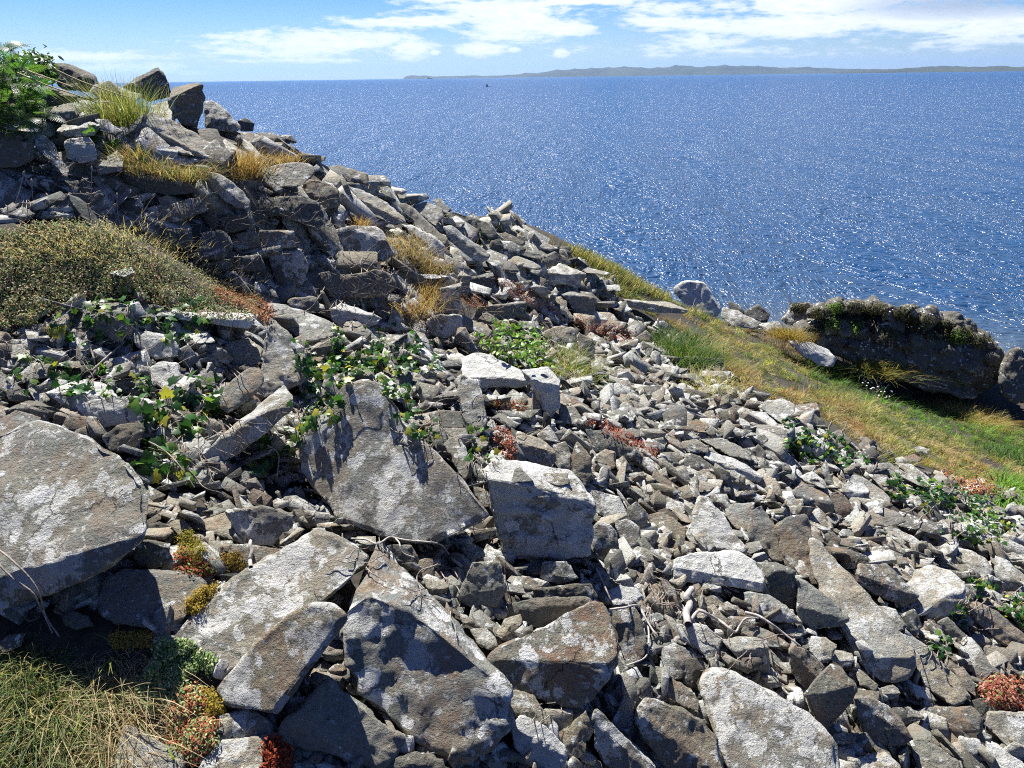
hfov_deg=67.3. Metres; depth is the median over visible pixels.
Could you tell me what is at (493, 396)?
stone
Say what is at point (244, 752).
rock
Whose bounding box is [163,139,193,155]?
rock slab
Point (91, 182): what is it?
seed stalk
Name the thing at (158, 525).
stone
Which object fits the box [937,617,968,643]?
rock
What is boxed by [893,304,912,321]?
thrift cushion
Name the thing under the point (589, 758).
stone
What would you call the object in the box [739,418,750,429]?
stone
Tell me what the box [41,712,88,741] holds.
grass tuft
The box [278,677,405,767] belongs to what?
rock slab
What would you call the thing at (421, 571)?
root tangle
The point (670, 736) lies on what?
rock slab
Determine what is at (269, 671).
rock slab
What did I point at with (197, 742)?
sedum clump
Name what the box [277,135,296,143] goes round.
rock
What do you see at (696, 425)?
stone
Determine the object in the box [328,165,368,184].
rock
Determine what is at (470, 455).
ivy plant
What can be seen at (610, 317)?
stone
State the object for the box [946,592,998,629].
ivy plant
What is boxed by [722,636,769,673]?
rock
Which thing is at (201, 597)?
moss cushion
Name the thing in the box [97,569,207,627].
boulder
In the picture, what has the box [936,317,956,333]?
thrift cushion
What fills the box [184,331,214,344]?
stone
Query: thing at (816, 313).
thrift cushion
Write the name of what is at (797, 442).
ivy plant
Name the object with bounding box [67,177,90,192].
rock
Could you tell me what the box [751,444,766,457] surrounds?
stone
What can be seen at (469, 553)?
stone
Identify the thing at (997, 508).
stone
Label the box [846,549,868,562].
rock
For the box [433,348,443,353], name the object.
stone
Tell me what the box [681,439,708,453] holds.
rock
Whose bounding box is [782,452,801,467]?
rock slab
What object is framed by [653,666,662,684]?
stone
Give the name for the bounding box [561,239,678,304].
grass
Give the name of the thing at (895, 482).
ivy plant
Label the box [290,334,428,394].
ivy plant
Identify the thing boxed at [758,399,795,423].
rock slab
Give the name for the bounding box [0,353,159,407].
ivy plant
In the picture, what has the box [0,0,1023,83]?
sky
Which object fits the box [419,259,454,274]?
grass tuft
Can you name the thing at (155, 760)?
rock slab
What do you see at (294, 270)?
rock
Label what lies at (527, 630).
stone
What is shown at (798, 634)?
stone
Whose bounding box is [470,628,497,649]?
stone
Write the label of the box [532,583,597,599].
rock
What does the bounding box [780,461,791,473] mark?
stone
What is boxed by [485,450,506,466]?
stone
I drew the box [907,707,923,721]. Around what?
stone
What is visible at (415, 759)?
rock
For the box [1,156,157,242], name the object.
root tangle
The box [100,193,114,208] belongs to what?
rock
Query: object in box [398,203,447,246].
rock slab
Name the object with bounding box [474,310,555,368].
nettle plant
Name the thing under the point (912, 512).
rock
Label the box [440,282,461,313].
rock
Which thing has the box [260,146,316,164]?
grass tuft
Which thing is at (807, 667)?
rock
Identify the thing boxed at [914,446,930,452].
rock slab
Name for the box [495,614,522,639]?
stone
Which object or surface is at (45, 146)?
rock slab
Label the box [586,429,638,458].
rock
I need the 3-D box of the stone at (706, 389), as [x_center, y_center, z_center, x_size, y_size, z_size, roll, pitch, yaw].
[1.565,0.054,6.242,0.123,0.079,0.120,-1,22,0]
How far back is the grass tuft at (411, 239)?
6.10 m
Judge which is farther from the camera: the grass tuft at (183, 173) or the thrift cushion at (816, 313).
the thrift cushion at (816, 313)
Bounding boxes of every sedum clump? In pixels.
[122,634,218,714]
[162,681,221,767]
[173,546,216,577]
[209,285,278,323]
[258,732,295,767]
[461,294,489,312]
[489,423,519,460]
[492,397,531,410]
[495,276,560,313]
[572,314,636,342]
[586,418,660,456]
[941,456,1000,497]
[975,672,1023,711]
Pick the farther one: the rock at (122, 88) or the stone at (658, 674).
the rock at (122, 88)
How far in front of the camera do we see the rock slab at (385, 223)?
6.24 m
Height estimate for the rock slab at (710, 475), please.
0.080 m
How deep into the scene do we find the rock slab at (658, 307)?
9.21 m
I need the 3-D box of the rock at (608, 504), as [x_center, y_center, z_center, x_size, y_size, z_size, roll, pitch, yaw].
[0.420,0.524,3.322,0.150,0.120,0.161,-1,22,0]
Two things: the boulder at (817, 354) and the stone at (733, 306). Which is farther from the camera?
the stone at (733, 306)
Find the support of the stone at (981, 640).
on the scree
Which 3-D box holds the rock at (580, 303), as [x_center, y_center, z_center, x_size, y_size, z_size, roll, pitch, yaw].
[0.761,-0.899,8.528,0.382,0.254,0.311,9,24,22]
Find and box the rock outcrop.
[792,295,1004,399]
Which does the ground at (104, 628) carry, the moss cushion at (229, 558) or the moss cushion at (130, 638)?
the moss cushion at (130, 638)
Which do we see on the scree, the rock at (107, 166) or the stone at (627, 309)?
the rock at (107, 166)
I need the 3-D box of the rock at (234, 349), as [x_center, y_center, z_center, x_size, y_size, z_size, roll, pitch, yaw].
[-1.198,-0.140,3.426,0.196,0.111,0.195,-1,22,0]
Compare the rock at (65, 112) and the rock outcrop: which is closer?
the rock at (65, 112)
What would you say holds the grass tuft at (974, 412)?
on the ground at (104, 628)
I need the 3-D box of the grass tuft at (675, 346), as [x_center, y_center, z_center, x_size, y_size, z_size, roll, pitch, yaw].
[1.838,-0.413,8.226,1.825,0.430,2.429,-1,22,0]
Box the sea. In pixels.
[49,71,1023,353]
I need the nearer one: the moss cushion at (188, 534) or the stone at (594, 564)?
the moss cushion at (188, 534)
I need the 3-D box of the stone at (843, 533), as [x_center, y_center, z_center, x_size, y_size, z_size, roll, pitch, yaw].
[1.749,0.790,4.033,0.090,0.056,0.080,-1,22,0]
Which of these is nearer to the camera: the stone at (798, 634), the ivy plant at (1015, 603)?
the stone at (798, 634)
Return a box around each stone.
[7,93,21,102]
[11,102,37,112]
[61,610,93,629]
[69,361,80,368]
[110,267,134,276]
[117,198,143,214]
[135,292,147,300]
[143,660,159,672]
[149,522,175,537]
[155,635,178,644]
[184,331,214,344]
[235,231,261,249]
[238,118,254,131]
[287,296,319,312]
[289,696,305,703]
[293,486,304,498]
[312,357,323,365]
[328,664,345,673]
[333,214,344,227]
[426,581,448,593]
[432,198,450,211]
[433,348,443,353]
[454,336,461,344]
[460,613,474,626]
[462,546,484,559]
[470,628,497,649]
[471,439,487,449]
[473,487,490,507]
[479,754,494,762]
[484,623,492,631]
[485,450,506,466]
[486,395,497,398]
[490,430,503,440]
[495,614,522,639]
[511,467,532,483]
[519,625,532,637]
[522,576,538,596]
[543,473,569,485]
[560,246,571,253]
[571,398,580,404]
[580,751,596,764]
[591,562,603,572]
[596,449,615,468]
[599,312,617,324]
[611,301,631,312]
[622,428,639,440]
[624,568,636,581]
[638,495,650,502]
[644,419,655,428]
[650,613,664,622]
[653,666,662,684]
[678,383,693,390]
[681,607,697,615]
[684,541,695,552]
[687,419,708,431]
[696,595,723,607]
[698,385,710,395]
[698,480,719,491]
[703,410,715,418]
[706,430,715,436]
[718,601,736,615]
[726,387,739,396]
[728,301,744,313]
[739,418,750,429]
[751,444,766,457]
[757,434,767,448]
[764,675,782,687]
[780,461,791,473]
[784,628,803,638]
[817,428,827,437]
[824,531,840,545]
[832,650,853,665]
[832,733,856,744]
[839,529,853,537]
[855,732,874,752]
[856,668,877,690]
[880,685,900,699]
[897,557,909,566]
[904,454,921,462]
[906,496,922,509]
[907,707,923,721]
[937,519,953,532]
[958,736,981,755]
[969,586,989,597]
[972,634,990,647]
[977,731,991,742]
[990,506,1005,513]
[1002,591,1023,599]
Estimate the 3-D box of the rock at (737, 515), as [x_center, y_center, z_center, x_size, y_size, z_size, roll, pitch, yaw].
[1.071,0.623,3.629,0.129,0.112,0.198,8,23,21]
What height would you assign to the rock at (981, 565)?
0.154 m
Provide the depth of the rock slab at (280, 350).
3.29 m
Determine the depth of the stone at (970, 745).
2.81 m
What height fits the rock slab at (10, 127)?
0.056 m
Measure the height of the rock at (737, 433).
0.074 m
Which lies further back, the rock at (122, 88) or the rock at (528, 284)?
the rock at (528, 284)
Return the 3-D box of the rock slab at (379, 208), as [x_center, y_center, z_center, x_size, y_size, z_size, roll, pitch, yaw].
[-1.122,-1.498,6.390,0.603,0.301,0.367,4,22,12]
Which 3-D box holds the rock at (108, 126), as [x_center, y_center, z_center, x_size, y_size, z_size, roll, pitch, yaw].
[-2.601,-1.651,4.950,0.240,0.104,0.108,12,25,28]
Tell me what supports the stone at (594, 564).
on the scree
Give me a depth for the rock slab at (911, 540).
4.26 m
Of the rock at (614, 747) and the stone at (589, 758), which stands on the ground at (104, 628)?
the rock at (614, 747)
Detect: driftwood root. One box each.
[248,539,253,566]
[349,536,448,557]
[595,568,657,665]
[683,586,694,627]
[691,609,800,646]
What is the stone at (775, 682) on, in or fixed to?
on the scree
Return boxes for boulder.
[0,420,148,610]
[52,63,97,91]
[81,302,133,341]
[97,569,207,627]
[219,367,263,412]
[267,303,337,342]
[336,225,394,261]
[339,541,514,764]
[340,269,396,298]
[487,601,619,707]
[508,255,541,269]
[515,432,556,466]
[674,280,720,316]
[698,667,839,767]
[788,340,835,366]
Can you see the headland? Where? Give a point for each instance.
(956, 69)
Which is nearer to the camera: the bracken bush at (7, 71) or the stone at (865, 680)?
the stone at (865, 680)
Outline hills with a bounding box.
[403,65,868,78]
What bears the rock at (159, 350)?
on the ground at (104, 628)
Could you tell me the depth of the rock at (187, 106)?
5.69 m
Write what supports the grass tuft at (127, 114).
on the ground at (104, 628)
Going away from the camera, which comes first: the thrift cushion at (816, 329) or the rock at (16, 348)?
the rock at (16, 348)
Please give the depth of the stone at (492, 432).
3.55 m
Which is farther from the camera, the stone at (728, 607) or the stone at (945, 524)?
the stone at (945, 524)
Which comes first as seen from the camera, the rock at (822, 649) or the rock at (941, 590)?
the rock at (822, 649)
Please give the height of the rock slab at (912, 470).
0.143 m
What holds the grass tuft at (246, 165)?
on the ground at (104, 628)
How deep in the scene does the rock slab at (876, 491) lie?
4.70 m
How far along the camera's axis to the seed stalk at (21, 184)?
3.70 m
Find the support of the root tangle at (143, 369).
on the scree
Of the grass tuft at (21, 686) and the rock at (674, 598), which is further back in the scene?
the rock at (674, 598)
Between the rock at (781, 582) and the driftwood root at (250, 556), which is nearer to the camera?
the driftwood root at (250, 556)
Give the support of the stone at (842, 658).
on the scree
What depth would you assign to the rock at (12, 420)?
2.58 m
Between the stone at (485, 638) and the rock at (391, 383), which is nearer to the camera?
the stone at (485, 638)
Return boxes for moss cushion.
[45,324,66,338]
[108,628,153,651]
[174,528,210,563]
[182,579,218,615]
[196,685,229,717]
[217,549,247,572]
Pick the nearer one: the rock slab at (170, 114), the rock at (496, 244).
the rock slab at (170, 114)
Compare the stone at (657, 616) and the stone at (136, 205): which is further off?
the stone at (136, 205)
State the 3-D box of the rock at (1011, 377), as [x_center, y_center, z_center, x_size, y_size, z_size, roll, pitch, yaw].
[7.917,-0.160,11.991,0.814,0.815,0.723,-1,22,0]
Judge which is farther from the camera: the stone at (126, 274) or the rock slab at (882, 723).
the stone at (126, 274)
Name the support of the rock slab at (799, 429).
on the scree
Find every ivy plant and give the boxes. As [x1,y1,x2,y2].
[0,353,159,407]
[33,284,222,351]
[126,370,223,487]
[241,378,346,477]
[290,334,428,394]
[321,318,443,389]
[363,364,458,445]
[447,403,500,473]
[781,417,876,479]
[881,472,988,529]
[904,629,966,676]
[909,487,1021,545]
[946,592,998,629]
[967,568,1023,625]
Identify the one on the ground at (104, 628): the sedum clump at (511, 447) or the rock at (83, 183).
the sedum clump at (511, 447)
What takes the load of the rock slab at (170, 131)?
on the ground at (104, 628)
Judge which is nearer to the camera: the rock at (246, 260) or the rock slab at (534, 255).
the rock at (246, 260)
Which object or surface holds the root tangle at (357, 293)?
on the ground at (104, 628)
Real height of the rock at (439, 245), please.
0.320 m
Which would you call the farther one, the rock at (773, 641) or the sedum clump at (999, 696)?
the sedum clump at (999, 696)
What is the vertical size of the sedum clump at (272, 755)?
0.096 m
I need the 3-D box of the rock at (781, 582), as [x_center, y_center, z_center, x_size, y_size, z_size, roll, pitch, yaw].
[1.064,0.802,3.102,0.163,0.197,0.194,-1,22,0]
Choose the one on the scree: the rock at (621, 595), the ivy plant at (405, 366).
the rock at (621, 595)
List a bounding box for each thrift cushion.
[788,300,808,315]
[805,321,829,339]
[808,304,829,320]
[820,316,842,332]
[825,300,845,318]
[845,299,866,313]
[849,317,867,335]
[864,300,890,318]
[878,325,899,344]
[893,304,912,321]
[904,322,929,338]
[910,313,940,329]
[925,327,953,342]
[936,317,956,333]
[947,328,970,347]
[953,324,979,341]
[972,332,994,349]
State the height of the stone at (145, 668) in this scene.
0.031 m
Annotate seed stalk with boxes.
[15,170,24,203]
[91,166,92,200]
[130,193,155,226]
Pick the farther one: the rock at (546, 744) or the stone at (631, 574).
the stone at (631, 574)
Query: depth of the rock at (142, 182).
4.84 m
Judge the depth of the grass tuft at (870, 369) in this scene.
12.08 m
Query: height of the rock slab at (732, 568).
0.165 m
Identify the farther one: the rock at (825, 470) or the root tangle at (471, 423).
the rock at (825, 470)
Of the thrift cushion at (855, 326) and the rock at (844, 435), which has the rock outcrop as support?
the thrift cushion at (855, 326)
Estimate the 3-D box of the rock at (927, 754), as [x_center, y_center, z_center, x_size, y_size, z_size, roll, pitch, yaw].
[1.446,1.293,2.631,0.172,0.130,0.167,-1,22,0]
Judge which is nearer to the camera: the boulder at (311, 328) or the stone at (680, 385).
the boulder at (311, 328)
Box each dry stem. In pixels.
[0,549,59,636]
[17,66,130,102]
[88,345,120,369]
[148,441,194,487]
[267,445,279,477]
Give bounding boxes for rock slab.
[0,123,38,132]
[4,401,74,416]
[31,86,77,106]
[34,134,68,177]
[46,380,116,408]
[56,121,99,136]
[112,724,185,767]
[137,111,211,158]
[151,102,175,120]
[153,310,254,328]
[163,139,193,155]
[179,528,368,673]
[201,385,292,461]
[204,171,250,210]
[216,602,347,713]
[218,131,258,139]
[260,317,306,397]
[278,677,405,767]
[299,379,488,544]
[351,187,405,224]
[379,219,395,228]
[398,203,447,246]
[420,274,448,278]
[443,225,489,261]
[446,212,496,238]
[456,375,486,436]
[461,353,528,388]
[471,301,526,320]
[520,251,542,259]
[543,263,585,287]
[578,267,609,275]
[622,299,688,313]
[634,698,723,767]
[673,550,765,591]
[686,496,747,553]
[698,469,740,482]
[701,438,751,460]
[704,451,763,482]
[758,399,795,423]
[774,514,813,575]
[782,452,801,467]
[789,426,837,456]
[808,538,915,682]
[853,695,912,746]
[862,476,890,501]
[876,463,923,489]
[883,526,919,547]
[895,463,933,483]
[904,634,970,706]
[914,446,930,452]
[964,602,1023,646]
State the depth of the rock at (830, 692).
2.46 m
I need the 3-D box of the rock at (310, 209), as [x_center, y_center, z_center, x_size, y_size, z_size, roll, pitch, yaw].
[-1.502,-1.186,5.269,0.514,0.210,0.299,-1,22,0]
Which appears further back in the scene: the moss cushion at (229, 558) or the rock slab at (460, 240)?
the rock slab at (460, 240)
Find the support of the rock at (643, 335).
on the ground at (104, 628)
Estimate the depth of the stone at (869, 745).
2.51 m
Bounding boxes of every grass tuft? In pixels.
[0,208,272,290]
[0,618,195,767]
[3,628,267,767]
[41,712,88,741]
[50,63,183,127]
[77,140,256,183]
[97,619,145,674]
[186,141,296,182]
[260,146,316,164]
[348,213,387,225]
[375,267,476,322]
[382,224,489,278]
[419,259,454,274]
[508,334,629,396]
[631,320,782,385]
[673,362,758,403]
[739,326,801,354]
[755,320,815,347]
[825,355,946,386]
[917,394,1023,438]
[955,458,1023,508]
[973,436,1023,469]
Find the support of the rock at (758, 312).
on the ground at (104, 628)
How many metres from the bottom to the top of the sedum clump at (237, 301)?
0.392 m
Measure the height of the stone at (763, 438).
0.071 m
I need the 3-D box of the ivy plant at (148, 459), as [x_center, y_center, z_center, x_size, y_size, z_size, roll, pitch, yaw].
[-1.229,0.115,2.819,0.282,0.232,0.838,-4,22,-8]
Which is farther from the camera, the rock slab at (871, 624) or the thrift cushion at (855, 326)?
the thrift cushion at (855, 326)
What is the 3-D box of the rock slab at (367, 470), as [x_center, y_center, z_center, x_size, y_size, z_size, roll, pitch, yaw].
[-0.430,0.288,2.706,0.896,0.547,0.449,18,28,39]
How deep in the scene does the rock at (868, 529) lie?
4.21 m
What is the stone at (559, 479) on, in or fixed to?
on the rock at (539, 516)
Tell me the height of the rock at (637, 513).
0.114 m
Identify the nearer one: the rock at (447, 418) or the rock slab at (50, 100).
the rock at (447, 418)
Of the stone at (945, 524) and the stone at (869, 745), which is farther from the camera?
the stone at (945, 524)
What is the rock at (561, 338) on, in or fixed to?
on the scree
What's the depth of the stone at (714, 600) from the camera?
2.86 m
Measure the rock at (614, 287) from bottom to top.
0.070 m
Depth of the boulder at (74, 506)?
2.04 m
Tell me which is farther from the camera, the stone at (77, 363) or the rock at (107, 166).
the rock at (107, 166)
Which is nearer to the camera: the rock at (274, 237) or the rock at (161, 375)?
the rock at (161, 375)
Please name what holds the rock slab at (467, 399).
on the ground at (104, 628)
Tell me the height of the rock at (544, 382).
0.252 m
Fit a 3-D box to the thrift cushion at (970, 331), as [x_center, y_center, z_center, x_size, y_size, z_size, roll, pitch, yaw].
[7.200,-0.805,12.195,0.580,0.311,0.268,-7,23,-15]
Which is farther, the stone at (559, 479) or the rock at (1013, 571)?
the rock at (1013, 571)
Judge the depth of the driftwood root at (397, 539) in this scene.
2.47 m
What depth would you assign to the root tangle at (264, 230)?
4.97 m
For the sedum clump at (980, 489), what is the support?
on the ground at (104, 628)
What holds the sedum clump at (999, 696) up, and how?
on the scree
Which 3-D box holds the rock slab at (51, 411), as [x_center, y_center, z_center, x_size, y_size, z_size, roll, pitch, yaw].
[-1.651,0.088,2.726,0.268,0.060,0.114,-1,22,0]
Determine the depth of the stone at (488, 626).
2.27 m
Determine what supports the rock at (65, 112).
on the scree
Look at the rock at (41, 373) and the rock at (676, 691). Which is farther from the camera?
the rock at (41, 373)
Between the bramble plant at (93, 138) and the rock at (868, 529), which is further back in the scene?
the bramble plant at (93, 138)
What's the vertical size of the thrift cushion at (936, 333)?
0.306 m
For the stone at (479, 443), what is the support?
on the scree
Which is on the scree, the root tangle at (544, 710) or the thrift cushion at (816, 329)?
the root tangle at (544, 710)
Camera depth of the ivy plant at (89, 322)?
3.15 m
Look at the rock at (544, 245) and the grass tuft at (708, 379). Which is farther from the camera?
the rock at (544, 245)
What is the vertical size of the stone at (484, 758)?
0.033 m
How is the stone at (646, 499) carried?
on the scree
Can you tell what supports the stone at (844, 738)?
on the scree
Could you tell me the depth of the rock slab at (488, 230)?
8.49 m
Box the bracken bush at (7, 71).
[0,41,66,141]
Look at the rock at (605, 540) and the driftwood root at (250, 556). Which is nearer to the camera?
the driftwood root at (250, 556)
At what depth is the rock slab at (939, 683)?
3.10 m
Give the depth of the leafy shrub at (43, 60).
5.12 m
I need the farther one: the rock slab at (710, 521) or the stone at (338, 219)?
the stone at (338, 219)
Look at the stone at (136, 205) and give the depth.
4.75 m
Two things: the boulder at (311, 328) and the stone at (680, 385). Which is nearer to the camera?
the boulder at (311, 328)
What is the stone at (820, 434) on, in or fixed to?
on the scree
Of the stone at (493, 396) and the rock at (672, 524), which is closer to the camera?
the rock at (672, 524)
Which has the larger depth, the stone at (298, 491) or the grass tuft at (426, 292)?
the grass tuft at (426, 292)
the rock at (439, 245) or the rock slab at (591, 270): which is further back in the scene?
the rock slab at (591, 270)
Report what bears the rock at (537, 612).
on the ground at (104, 628)
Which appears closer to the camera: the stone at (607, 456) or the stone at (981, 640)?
the stone at (981, 640)
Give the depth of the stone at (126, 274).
3.29 m
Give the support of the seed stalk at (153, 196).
on the ground at (104, 628)
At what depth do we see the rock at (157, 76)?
6.21 m
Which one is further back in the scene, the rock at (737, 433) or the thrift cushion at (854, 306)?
the thrift cushion at (854, 306)
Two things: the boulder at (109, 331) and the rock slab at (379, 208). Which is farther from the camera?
the rock slab at (379, 208)
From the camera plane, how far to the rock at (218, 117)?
5.97 m
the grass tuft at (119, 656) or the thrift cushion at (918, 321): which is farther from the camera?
the thrift cushion at (918, 321)
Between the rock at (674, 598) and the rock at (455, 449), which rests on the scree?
the rock at (674, 598)
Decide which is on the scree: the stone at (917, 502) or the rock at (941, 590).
the stone at (917, 502)
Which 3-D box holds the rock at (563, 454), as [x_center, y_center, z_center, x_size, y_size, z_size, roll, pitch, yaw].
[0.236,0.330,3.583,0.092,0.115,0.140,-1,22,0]
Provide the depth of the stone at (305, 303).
4.85 m
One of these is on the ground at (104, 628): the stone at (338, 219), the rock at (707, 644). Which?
the rock at (707, 644)
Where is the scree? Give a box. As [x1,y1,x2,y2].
[0,81,1023,767]
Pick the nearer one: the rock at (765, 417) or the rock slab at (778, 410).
the rock at (765, 417)
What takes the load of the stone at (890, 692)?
on the ground at (104, 628)
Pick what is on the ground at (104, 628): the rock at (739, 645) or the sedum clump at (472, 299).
the sedum clump at (472, 299)
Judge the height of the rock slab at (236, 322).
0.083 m
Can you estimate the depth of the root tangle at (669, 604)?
2.70 m
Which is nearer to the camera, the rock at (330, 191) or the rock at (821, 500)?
the rock at (821, 500)
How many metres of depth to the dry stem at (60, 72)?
4.30 m
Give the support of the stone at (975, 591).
on the scree
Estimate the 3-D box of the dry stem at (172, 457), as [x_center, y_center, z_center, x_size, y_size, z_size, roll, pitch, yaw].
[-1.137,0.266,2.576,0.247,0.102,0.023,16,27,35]
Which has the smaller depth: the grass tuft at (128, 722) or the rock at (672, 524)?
the grass tuft at (128, 722)
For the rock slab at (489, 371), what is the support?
on the scree
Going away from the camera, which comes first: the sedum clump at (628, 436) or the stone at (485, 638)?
the stone at (485, 638)
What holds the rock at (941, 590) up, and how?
on the ground at (104, 628)
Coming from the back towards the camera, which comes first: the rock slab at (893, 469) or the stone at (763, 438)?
the rock slab at (893, 469)
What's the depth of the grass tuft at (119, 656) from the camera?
1.99 m
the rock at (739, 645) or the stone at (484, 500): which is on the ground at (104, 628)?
the stone at (484, 500)
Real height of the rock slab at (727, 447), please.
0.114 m
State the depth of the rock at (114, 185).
4.75 m
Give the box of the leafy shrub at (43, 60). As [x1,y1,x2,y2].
[3,44,63,113]
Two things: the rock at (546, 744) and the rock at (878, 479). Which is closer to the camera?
the rock at (546, 744)
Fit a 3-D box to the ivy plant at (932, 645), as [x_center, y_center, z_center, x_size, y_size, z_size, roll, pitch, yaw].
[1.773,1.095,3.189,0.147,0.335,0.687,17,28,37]
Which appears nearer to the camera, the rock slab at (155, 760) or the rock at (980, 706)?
the rock slab at (155, 760)
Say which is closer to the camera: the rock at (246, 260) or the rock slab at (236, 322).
the rock slab at (236, 322)
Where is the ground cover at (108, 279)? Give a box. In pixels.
[0,213,261,332]
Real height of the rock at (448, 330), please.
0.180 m
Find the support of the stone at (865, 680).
on the scree
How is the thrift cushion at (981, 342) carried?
on the rock outcrop
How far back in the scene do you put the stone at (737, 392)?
6.51 m
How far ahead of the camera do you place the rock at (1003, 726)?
3.01 m
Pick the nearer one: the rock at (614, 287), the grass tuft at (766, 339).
the rock at (614, 287)
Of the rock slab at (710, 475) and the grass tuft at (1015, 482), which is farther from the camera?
the grass tuft at (1015, 482)
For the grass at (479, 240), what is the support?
on the ground at (104, 628)
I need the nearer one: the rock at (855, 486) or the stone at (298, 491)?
the stone at (298, 491)
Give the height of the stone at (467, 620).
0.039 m
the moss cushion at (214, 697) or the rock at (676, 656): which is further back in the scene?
the rock at (676, 656)
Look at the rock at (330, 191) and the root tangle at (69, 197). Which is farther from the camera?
the rock at (330, 191)
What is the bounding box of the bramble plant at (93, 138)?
[61,124,146,152]
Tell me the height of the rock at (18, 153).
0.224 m
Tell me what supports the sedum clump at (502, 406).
on the scree
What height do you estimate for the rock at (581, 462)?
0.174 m
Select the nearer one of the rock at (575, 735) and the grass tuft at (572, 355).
the rock at (575, 735)
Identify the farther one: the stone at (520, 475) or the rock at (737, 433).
the rock at (737, 433)
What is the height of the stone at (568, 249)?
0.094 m
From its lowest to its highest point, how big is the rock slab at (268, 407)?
0.269 m
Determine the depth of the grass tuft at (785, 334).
11.84 m
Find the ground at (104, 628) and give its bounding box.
[0,78,1023,767]
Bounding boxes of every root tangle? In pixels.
[0,289,270,455]
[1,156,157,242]
[140,382,373,500]
[168,169,374,289]
[285,224,463,342]
[322,534,508,646]
[406,379,545,496]
[427,259,588,360]
[524,702,567,728]
[645,574,794,670]
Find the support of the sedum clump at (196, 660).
on the ground at (104, 628)
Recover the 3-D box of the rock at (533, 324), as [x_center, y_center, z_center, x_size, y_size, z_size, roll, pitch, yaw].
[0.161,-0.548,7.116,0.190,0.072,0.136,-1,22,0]
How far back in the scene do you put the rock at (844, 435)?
5.67 m
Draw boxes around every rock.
[0,132,34,168]
[0,410,40,434]
[0,633,25,653]
[2,112,15,120]
[10,344,26,358]
[13,361,51,383]
[39,103,79,122]
[64,137,96,163]
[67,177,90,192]
[77,395,154,427]
[90,84,140,98]
[95,119,121,135]
[97,150,123,175]
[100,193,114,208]
[101,177,121,189]
[102,420,144,452]
[120,169,196,195]
[124,67,170,101]
[133,331,178,359]
[134,539,170,569]
[146,197,208,222]
[151,361,181,389]
[162,287,178,306]
[166,170,204,184]
[166,228,194,248]
[167,83,205,127]
[191,513,239,542]
[194,230,233,260]
[198,734,267,767]
[204,100,240,132]
[218,543,280,567]
[219,709,275,739]
[220,213,250,233]
[224,338,262,364]
[225,505,293,545]
[234,254,265,272]
[257,196,327,228]
[259,230,298,248]
[261,162,314,186]
[269,249,308,285]
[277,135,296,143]
[302,179,339,209]
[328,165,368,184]
[331,185,337,213]
[331,303,381,327]
[373,372,403,402]
[387,309,401,326]
[387,544,418,569]
[387,751,445,767]
[399,734,414,754]
[401,224,444,258]
[413,202,443,225]
[426,314,462,338]
[429,410,465,427]
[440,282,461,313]
[443,437,473,481]
[444,428,467,437]
[447,253,463,261]
[454,374,461,387]
[456,560,507,606]
[470,272,495,294]
[482,460,596,560]
[489,239,507,250]
[498,232,525,245]
[502,596,591,627]
[511,689,559,738]
[511,715,567,767]
[515,280,532,293]
[519,321,539,328]
[521,366,560,416]
[528,240,558,250]
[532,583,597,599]
[539,560,577,583]
[542,326,576,344]
[543,251,571,265]
[553,441,571,469]
[554,296,573,322]
[558,406,582,428]
[562,291,595,314]
[563,710,589,757]
[571,442,592,485]
[578,333,594,357]
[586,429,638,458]
[591,490,627,517]
[591,709,655,767]
[592,521,619,561]
[607,284,620,290]
[608,585,642,605]
[612,606,646,661]
[612,696,635,727]
[615,519,640,547]
[627,502,647,526]
[632,330,655,342]
[648,512,685,538]
[659,577,681,609]
[660,643,692,679]
[665,497,684,512]
[666,678,698,712]
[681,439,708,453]
[683,622,722,661]
[683,657,703,687]
[684,454,713,470]
[717,427,751,437]
[721,307,758,328]
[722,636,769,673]
[724,502,754,531]
[741,626,789,649]
[744,304,769,322]
[744,591,801,623]
[747,506,783,561]
[752,411,775,424]
[756,561,796,609]
[759,321,782,333]
[781,302,812,325]
[788,645,824,689]
[792,484,834,512]
[796,577,849,629]
[800,471,825,489]
[803,663,857,727]
[809,636,836,662]
[813,414,825,425]
[821,460,833,484]
[829,430,851,446]
[830,491,853,517]
[839,475,869,498]
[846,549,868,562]
[855,563,918,606]
[861,751,900,767]
[864,526,877,535]
[866,507,905,526]
[868,474,900,493]
[879,606,906,631]
[901,508,919,516]
[901,609,921,637]
[907,565,965,620]
[910,738,960,767]
[922,705,982,732]
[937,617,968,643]
[951,547,993,576]
[953,666,975,696]
[968,698,991,715]
[984,711,1023,745]
[985,740,1023,767]
[995,556,1023,581]
[998,347,1023,402]
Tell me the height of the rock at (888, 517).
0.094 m
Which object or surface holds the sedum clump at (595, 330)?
on the ground at (104, 628)
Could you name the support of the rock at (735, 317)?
on the ground at (104, 628)
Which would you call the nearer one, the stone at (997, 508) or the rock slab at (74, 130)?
the rock slab at (74, 130)
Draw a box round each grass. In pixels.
[367,185,585,267]
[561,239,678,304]
[601,259,1023,492]
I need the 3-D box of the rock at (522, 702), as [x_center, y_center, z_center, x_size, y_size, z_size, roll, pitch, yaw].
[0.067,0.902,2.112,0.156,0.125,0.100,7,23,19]
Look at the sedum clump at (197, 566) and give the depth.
2.17 m
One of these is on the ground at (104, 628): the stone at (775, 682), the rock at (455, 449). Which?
the rock at (455, 449)
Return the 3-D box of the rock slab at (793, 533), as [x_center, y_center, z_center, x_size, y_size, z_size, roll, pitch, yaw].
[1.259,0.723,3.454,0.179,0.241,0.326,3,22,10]
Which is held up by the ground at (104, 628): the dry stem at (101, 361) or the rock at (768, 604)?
the rock at (768, 604)

